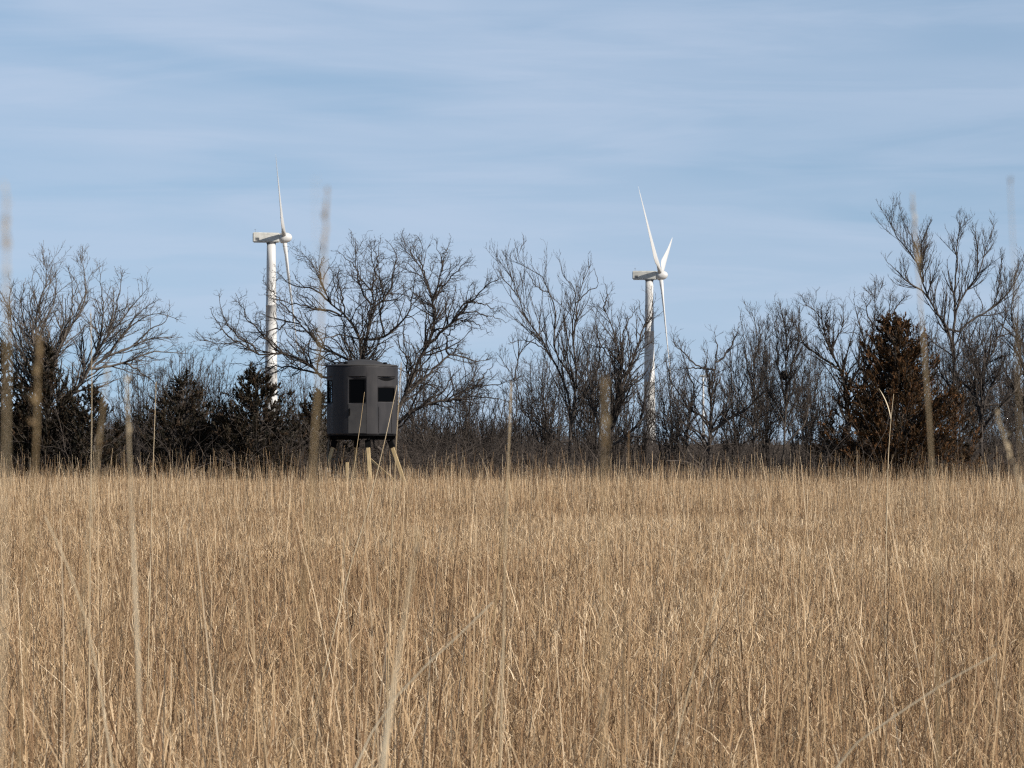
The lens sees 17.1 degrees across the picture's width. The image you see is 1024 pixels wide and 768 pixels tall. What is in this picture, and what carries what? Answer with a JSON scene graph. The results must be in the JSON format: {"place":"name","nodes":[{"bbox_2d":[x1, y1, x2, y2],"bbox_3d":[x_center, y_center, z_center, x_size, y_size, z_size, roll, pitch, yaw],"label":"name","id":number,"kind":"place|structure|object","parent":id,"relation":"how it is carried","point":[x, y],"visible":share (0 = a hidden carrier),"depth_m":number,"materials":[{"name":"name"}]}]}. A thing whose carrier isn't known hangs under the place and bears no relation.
{"place":"outdoors","nodes":[
{"label":"outdoors","id":0,"kind":"place"},
{"bbox_2d":[316,176,319,767],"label":"grass stalk","id":1,"kind":"object","parent":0,"point":[319,491],"depth_m":1.20,"materials":[{"name":"beige plant"}]},
{"bbox_2d":[0,443,1023,767],"bbox_3d":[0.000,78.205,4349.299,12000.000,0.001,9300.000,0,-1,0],"label":"ground","id":2,"kind":"structure","parent":0,"point":[588,673],"depth_m":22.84,"materials":[{"name":"beige plant"}]},
{"bbox_2d":[0,179,10,767],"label":"grass stalk","id":3,"kind":"object","parent":2,"relation":"on","point":[6,242],"depth_m":1.40,"materials":[{"name":"beige plant"}]},
{"bbox_2d":[0,338,41,487],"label":"cedar","id":4,"kind":"object","parent":2,"relation":"on","point":[11,380],"visible":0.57,"depth_m":95.71,"materials":[{"name":"green plant"}]},
{"bbox_2d":[17,333,41,767],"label":"grass stalk","id":5,"kind":"object","parent":2,"relation":"on","point":[36,401],"depth_m":1.84,"materials":[{"name":"beige plant"}]},
{"bbox_2d":[0,240,100,416],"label":"bare tree","id":6,"kind":"object","parent":2,"relation":"on","point":[29,339],"visible":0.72,"depth_m":100.63,"materials":[{"name":"brown plant"}]},
{"bbox_2d":[0,340,117,482],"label":"cedar","id":7,"kind":"object","parent":2,"relation":"on","point":[47,386],"visible":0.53,"depth_m":96.06,"materials":[{"name":"green plant"}]},
{"bbox_2d":[44,516,112,767],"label":"grass stalk","id":8,"kind":"object","parent":2,"relation":"on","point":[110,757],"depth_m":4.19,"materials":[{"name":"beige plant"}]},
{"bbox_2d":[71,364,108,767],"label":"grass stalk","id":9,"kind":"object","parent":2,"relation":"on","point":[97,446],"depth_m":2.08,"materials":[{"name":"beige plant"}]},
{"bbox_2d":[88,310,91,767],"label":"grass stalk","id":10,"kind":"object","parent":2,"relation":"on","point":[90,552],"depth_m":7.49,"materials":[{"name":"beige plant"}]},
{"bbox_2d":[58,384,138,484],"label":"cedar","id":11,"kind":"object","parent":2,"relation":"on","point":[80,417],"visible":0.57,"depth_m":95.27,"materials":[{"name":"green plant"}]},
{"bbox_2d":[41,257,193,452],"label":"bare tree","id":12,"kind":"object","parent":2,"relation":"on","point":[109,330],"visible":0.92,"depth_m":98.69,"materials":[{"name":"brown plant"}]},
{"bbox_2d":[124,374,141,767],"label":"grass stalk","id":13,"kind":"object","parent":2,"relation":"on","point":[135,613],"depth_m":2.56,"materials":[{"name":"beige plant"}]},
{"bbox_2d":[101,354,169,467],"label":"bare shrub","id":14,"kind":"object","parent":2,"relation":"on","point":[138,397],"visible":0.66,"depth_m":102.90,"materials":[{"name":"brown plant"}]},
{"bbox_2d":[145,387,155,767],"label":"grass stalk","id":15,"kind":"object","parent":2,"relation":"on","point":[150,569],"depth_m":11.99,"materials":[{"name":"beige plant"}]},
{"bbox_2d":[140,344,216,460],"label":"bare shrub","id":16,"kind":"object","parent":2,"relation":"on","point":[183,367],"visible":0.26,"depth_m":103.93,"materials":[{"name":"brown plant"}]},
{"bbox_2d":[132,368,234,484],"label":"cedar","id":17,"kind":"object","parent":2,"relation":"on","point":[190,413],"visible":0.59,"depth_m":96.72,"materials":[{"name":"green plant"}]},
{"bbox_2d":[154,351,218,432],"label":"bare sapling","id":18,"kind":"object","parent":2,"relation":"on","point":[193,377],"visible":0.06,"depth_m":107.45,"materials":[{"name":"brown plant"}]},
{"bbox_2d":[189,355,243,478],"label":"bare shrub","id":19,"kind":"object","parent":2,"relation":"on","point":[219,389],"visible":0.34,"depth_m":102.62,"materials":[{"name":"brown plant"}]},
{"bbox_2d":[201,361,311,484],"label":"cedar","id":20,"kind":"object","parent":2,"relation":"on","point":[249,396],"visible":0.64,"depth_m":95.61,"materials":[{"name":"green plant"}]},
{"bbox_2d":[253,161,299,419],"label":"wind turbine","id":21,"kind":"object","parent":2,"relation":"on","point":[270,240],"visible":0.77,"depth_m":869.50,"materials":[{"name":"white metal"}]},
{"bbox_2d":[272,357,326,450],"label":"bare sapling","id":22,"kind":"object","parent":2,"relation":"on","point":[303,390],"visible":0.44,"depth_m":106.74,"materials":[{"name":"brown plant"}]},
{"bbox_2d":[293,185,328,767],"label":"grass stalk","id":23,"kind":"object","parent":2,"relation":"on","point":[324,215],"depth_m":1.76,"materials":[{"name":"beige plant"}]},
{"bbox_2d":[277,385,378,481],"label":"cedar","id":24,"kind":"object","parent":2,"relation":"on","point":[306,408],"visible":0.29,"depth_m":98.37,"materials":[{"name":"green plant"}]},
{"bbox_2d":[326,392,364,709],"bbox_3d":[-0.987,1.074,19.984,0.247,2.056,0.010,0,-1,0],"label":"grass stalk","id":25,"kind":"object","parent":2,"relation":"on","point":[347,526],"depth_m":19.99,"materials":[{"name":"beige plant"}]},
{"bbox_2d":[345,462,348,481],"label":"wooden stake","id":26,"kind":"object","parent":2,"relation":"on","point":[347,469],"visible":0.4,"depth_m":84.54,"materials":[{"name":"beige wood"}]},
{"bbox_2d":[301,386,396,760],"bbox_3d":[-0.725,1.000,13.985,0.508,1.993,0.010,0,-1,0],"label":"grass stalk","id":27,"kind":"object","parent":2,"relation":"on","point":[350,566],"depth_m":13.99,"materials":[{"name":"beige plant"}]},
{"bbox_2d":[188,229,524,478],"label":"bare tree","id":28,"kind":"object","parent":2,"relation":"on","point":[363,352],"visible":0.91,"depth_m":98.03,"materials":[{"name":"brown plant"}]},
{"bbox_2d":[321,359,406,486],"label":"hunting blind","id":29,"kind":"object","parent":2,"relation":"on","point":[350,382],"visible":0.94,"depth_m":85.30,"materials":[{"name":"plastic"}]},
{"bbox_2d":[327,381,331,402],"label":"window","id":30,"kind":"structure","parent":29,"relation":"in","point":[327,381],"depth_m":85.85,"materials":[{"name":"black glass"}]},
{"bbox_2d":[349,379,364,402],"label":"window","id":31,"kind":"structure","parent":29,"relation":"in","point":[356,386],"depth_m":85.16,"materials":[{"name":"black glass"}]},
{"bbox_2d":[348,404,365,432],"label":"door","id":32,"kind":"structure","parent":29,"relation":"in","point":[354,410],"depth_m":85.14,"materials":[{"name":"plastic"}]},
{"bbox_2d":[378,388,394,401],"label":"window","id":33,"kind":"structure","parent":29,"relation":"in","point":[384,394],"depth_m":85.49,"materials":[{"name":"black glass"}]},
{"bbox_2d":[385,362,401,767],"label":"grass stalk","id":34,"kind":"object","parent":2,"relation":"on","point":[390,557],"depth_m":8.99,"materials":[{"name":"beige plant"}]},
{"bbox_2d":[380,527,419,767],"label":"grass stalk","id":35,"kind":"object","parent":2,"relation":"on","point":[386,734],"depth_m":2.08,"materials":[{"name":"beige plant"}]},
{"bbox_2d":[397,363,445,466],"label":"bare sapling","id":36,"kind":"object","parent":2,"relation":"on","point":[408,420],"visible":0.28,"depth_m":107.10,"materials":[{"name":"brown plant"}]},
{"bbox_2d":[354,602,492,767],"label":"grass stalk","id":37,"kind":"object","parent":2,"relation":"on","point":[396,696],"depth_m":4.99,"materials":[{"name":"beige plant"}]},
{"bbox_2d":[400,361,466,471],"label":"bare shrub","id":38,"kind":"object","parent":2,"relation":"on","point":[433,426],"visible":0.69,"depth_m":102.84,"materials":[{"name":"brown plant"}]},
{"bbox_2d":[430,388,487,466],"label":"bare shrub","id":39,"kind":"object","parent":2,"relation":"on","point":[463,432],"visible":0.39,"depth_m":106.07,"materials":[{"name":"brown plant"}]},
{"bbox_2d":[431,347,495,455],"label":"bare sapling","id":40,"kind":"object","parent":2,"relation":"on","point":[465,382],"visible":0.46,"depth_m":106.73,"materials":[{"name":"brown plant"}]},
{"bbox_2d":[453,387,523,466],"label":"bare shrub","id":41,"kind":"object","parent":2,"relation":"on","point":[492,428],"visible":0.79,"depth_m":103.96,"materials":[{"name":"brown plant"}]},
{"bbox_2d":[476,477,508,767],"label":"grass stalk","id":42,"kind":"object","parent":2,"relation":"on","point":[485,687],"depth_m":5.59,"materials":[{"name":"beige plant"}]},
{"bbox_2d":[499,381,511,767],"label":"grass stalk","id":43,"kind":"object","parent":2,"relation":"on","point":[502,660],"depth_m":4.50,"materials":[{"name":"beige plant"}]},
{"bbox_2d":[0,401,1022,471],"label":"woods","id":44,"kind":"object","parent":2,"relation":"on","point":[657,451],"visible":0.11,"depth_m":217.95,"materials":[{"name":"brown plant"}]},
{"bbox_2d":[0,350,1023,492],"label":"undergrowth","id":45,"kind":"object","parent":2,"relation":"on","point":[452,456],"visible":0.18,"depth_m":96.83,"materials":[{"name":"brown plant"}]},
{"bbox_2d":[485,359,544,468],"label":"bare shrub","id":46,"kind":"object","parent":2,"relation":"on","point":[520,422],"visible":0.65,"depth_m":105.87,"materials":[{"name":"brown plant"}]},
{"bbox_2d":[513,339,577,458],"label":"bare sapling","id":47,"kind":"object","parent":2,"relation":"on","point":[536,390],"visible":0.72,"depth_m":106.85,"materials":[{"name":"brown plant"}]},
{"bbox_2d":[486,234,611,475],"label":"bare tree","id":48,"kind":"object","parent":2,"relation":"on","point":[572,417],"visible":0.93,"depth_m":101.84,"materials":[{"name":"brown plant"}]},
{"bbox_2d":[521,354,577,471],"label":"bare shrub","id":49,"kind":"object","parent":2,"relation":"on","point":[552,405],"visible":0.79,"depth_m":105.48,"materials":[{"name":"brown plant"}]},
{"bbox_2d":[546,347,609,470],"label":"bare shrub","id":50,"kind":"object","parent":2,"relation":"on","point":[585,415],"visible":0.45,"depth_m":105.88,"materials":[{"name":"brown plant"}]},
{"bbox_2d":[544,319,616,467],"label":"bare sapling","id":51,"kind":"object","parent":2,"relation":"on","point":[606,367],"visible":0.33,"depth_m":106.83,"materials":[{"name":"brown plant"}]},
{"bbox_2d":[602,372,607,767],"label":"grass stalk","id":52,"kind":"object","parent":2,"relation":"on","point":[605,437],"depth_m":1.52,"materials":[{"name":"beige plant"}]},
{"bbox_2d":[577,360,636,470],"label":"bare shrub","id":53,"kind":"object","parent":2,"relation":"on","point":[617,433],"visible":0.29,"depth_m":105.96,"materials":[{"name":"brown plant"}]},
{"bbox_2d":[560,277,678,474],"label":"bare tree","id":54,"kind":"object","parent":2,"relation":"on","point":[620,390],"visible":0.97,"depth_m":100.16,"materials":[{"name":"plant"}]},
{"bbox_2d":[620,431,630,767],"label":"grass stalk","id":55,"kind":"object","parent":2,"relation":"on","point":[625,602],"depth_m":5.49,"materials":[{"name":"beige plant"}]},
{"bbox_2d":[598,371,666,475],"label":"bare shrub","id":56,"kind":"object","parent":2,"relation":"on","point":[643,428],"visible":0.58,"depth_m":103.38,"materials":[{"name":"brown plant"}]},
{"bbox_2d":[632,187,672,443],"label":"wind turbine","id":57,"kind":"object","parent":2,"relation":"on","point":[660,275],"visible":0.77,"depth_m":971.22,"materials":[{"name":"white metal"}]},
{"bbox_2d":[639,377,685,467],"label":"bare shrub","id":58,"kind":"object","parent":2,"relation":"on","point":[664,433],"visible":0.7,"depth_m":104.47,"materials":[{"name":"brown plant"}]},
{"bbox_2d":[637,348,696,469],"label":"bare sapling","id":59,"kind":"object","parent":2,"relation":"on","point":[668,388],"visible":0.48,"depth_m":106.97,"materials":[{"name":"brown plant"}]},
{"bbox_2d":[659,382,703,473],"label":"bare shrub","id":60,"kind":"object","parent":2,"relation":"on","point":[673,434],"visible":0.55,"depth_m":105.42,"materials":[{"name":"brown plant"}]},
{"bbox_2d":[669,543,732,767],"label":"grass stalk","id":61,"kind":"object","parent":2,"relation":"on","point":[696,661],"depth_m":6.49,"materials":[{"name":"beige plant"}]},
{"bbox_2d":[699,365,709,440],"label":"wind turbine","id":62,"kind":"object","parent":2,"relation":"on","point":[703,397],"visible":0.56,"depth_m":4199.28,"materials":[{"name":"white metal"}]},
{"bbox_2d":[662,319,777,479],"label":"bare tree","id":63,"kind":"object","parent":2,"relation":"on","point":[689,406],"visible":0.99,"depth_m":98.53,"materials":[{"name":"brown plant"}]},
{"bbox_2d":[706,394,756,465],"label":"bare shrub","id":64,"kind":"object","parent":2,"relation":"on","point":[724,430],"visible":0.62,"depth_m":105.97,"materials":[{"name":"brown plant"}]},
{"bbox_2d":[699,336,775,461],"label":"bare sapling","id":65,"kind":"object","parent":2,"relation":"on","point":[730,353],"visible":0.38,"depth_m":106.97,"materials":[{"name":"brown plant"}]},
{"bbox_2d":[714,297,781,468],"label":"bare tree","id":66,"kind":"object","parent":2,"relation":"on","point":[751,376],"visible":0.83,"depth_m":103.67,"materials":[{"name":"brown plant"}]},
{"bbox_2d":[720,322,794,461],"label":"bare sapling","id":67,"kind":"object","parent":2,"relation":"on","point":[775,369],"visible":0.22,"depth_m":107.52,"materials":[{"name":"brown plant"}]},
{"bbox_2d":[733,366,789,468],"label":"bare shrub","id":68,"kind":"object","parent":2,"relation":"on","point":[766,428],"visible":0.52,"depth_m":105.99,"materials":[{"name":"brown plant"}]},
{"bbox_2d":[750,294,837,500],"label":"bare tree","id":69,"kind":"object","parent":2,"relation":"on","point":[790,376],"visible":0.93,"depth_m":102.38,"materials":[{"name":"brown plant"}]},
{"bbox_2d":[780,370,787,379],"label":"bird nest","id":70,"kind":"object","parent":69,"relation":"in","point":[785,374],"visible":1,"depth_m":102.34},
{"bbox_2d":[777,365,828,475],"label":"bare shrub","id":71,"kind":"object","parent":2,"relation":"on","point":[793,427],"visible":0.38,"depth_m":105.89,"materials":[{"name":"brown plant"}]},
{"bbox_2d":[777,341,835,473],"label":"bare sapling","id":72,"kind":"object","parent":2,"relation":"on","point":[804,366],"visible":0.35,"depth_m":107.29,"materials":[{"name":"brown plant"}]},
{"bbox_2d":[786,352,847,467],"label":"bare shrub","id":73,"kind":"object","parent":2,"relation":"on","point":[833,404],"visible":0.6,"depth_m":103.43,"materials":[{"name":"brown plant"}]},
{"bbox_2d":[785,275,910,437],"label":"bare tree","id":74,"kind":"object","parent":2,"relation":"on","point":[830,345],"visible":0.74,"depth_m":100.36,"materials":[{"name":"brown plant"}]},
{"bbox_2d":[879,389,893,658],"bbox_3d":[2.412,1.081,21.984,0.098,2.110,0.013,0,-1,0],"label":"grass stalk","id":75,"kind":"object","parent":2,"relation":"on","point":[887,495],"depth_m":21.99,"materials":[{"name":"beige plant"}]},
{"bbox_2d":[805,309,998,485],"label":"cedar","id":76,"kind":"object","parent":2,"relation":"on","point":[897,376],"visible":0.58,"depth_m":96.36,"materials":[{"name":"brown plant"}]},
{"bbox_2d":[835,654,996,767],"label":"grass stalk","id":77,"kind":"object","parent":2,"relation":"on","point":[844,757],"depth_m":5.19,"materials":[{"name":"beige plant"}]},
{"bbox_2d":[886,308,957,431],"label":"bare shrub","id":78,"kind":"object","parent":2,"relation":"on","point":[928,340],"visible":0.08,"depth_m":105.29,"materials":[{"name":"brown plant"}]},
{"bbox_2d":[911,193,938,767],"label":"grass stalk","id":79,"kind":"object","parent":2,"relation":"on","point":[937,707],"depth_m":2.32,"materials":[{"name":"beige plant"}]},
{"bbox_2d":[871,193,1023,465],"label":"bare tree","id":80,"kind":"object","parent":2,"relation":"on","point":[946,329],"visible":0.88,"depth_m":103.87,"materials":[{"name":"brown plant"}]},
{"bbox_2d":[915,346,1000,460],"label":"bare shrub","id":81,"kind":"object","parent":2,"relation":"on","point":[966,431],"visible":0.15,"depth_m":105.89,"materials":[{"name":"brown plant"}]},
{"bbox_2d":[939,295,1005,461],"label":"bare sapling","id":82,"kind":"object","parent":2,"relation":"on","point":[983,321],"visible":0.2,"depth_m":107.45,"materials":[{"name":"brown plant"}]},
{"bbox_2d":[945,288,1023,487],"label":"bare tree","id":83,"kind":"object","parent":2,"relation":"on","point":[977,373],"visible":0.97,"depth_m":100.27,"materials":[{"name":"brown plant"}]},
{"bbox_2d":[965,362,1023,467],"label":"bare shrub","id":84,"kind":"object","parent":2,"relation":"on","point":[1004,421],"visible":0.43,"depth_m":104.03,"materials":[{"name":"brown plant"}]},
{"bbox_2d":[978,326,1023,452],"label":"bare sapling","id":85,"kind":"object","parent":2,"relation":"on","point":[1001,343],"visible":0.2,"depth_m":107.43,"materials":[{"name":"brown plant"}]},
{"bbox_2d":[983,358,1023,467],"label":"bare shrub","id":86,"kind":"object","parent":2,"relation":"on","point":[1021,423],"visible":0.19,"depth_m":105.91,"materials":[{"name":"brown plant"}]},
{"bbox_2d":[990,266,1023,421],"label":"bare tree","id":87,"kind":"object","parent":2,"relation":"on","point":[1020,340],"visible":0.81,"depth_m":101.79,"materials":[{"name":"brown plant"}]},
{"bbox_2d":[997,407,1023,498],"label":"grass stalk","id":88,"kind":"object","parent":2,"relation":"on","point":[1010,453],"depth_m":2.72,"materials":[{"name":"beige plant"}]},
{"bbox_2d":[1009,175,1023,767],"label":"grass stalk","id":89,"kind":"object","parent":2,"relation":"on","point":[1010,180],"depth_m":1.92,"materials":[{"name":"beige plant"}]},
{"bbox_2d":[0,0,1023,444],"label":"sky","id":90,"kind":"structure","parent":0,"point":[763,138],"materials":[{"name":"blue"}]}
]}

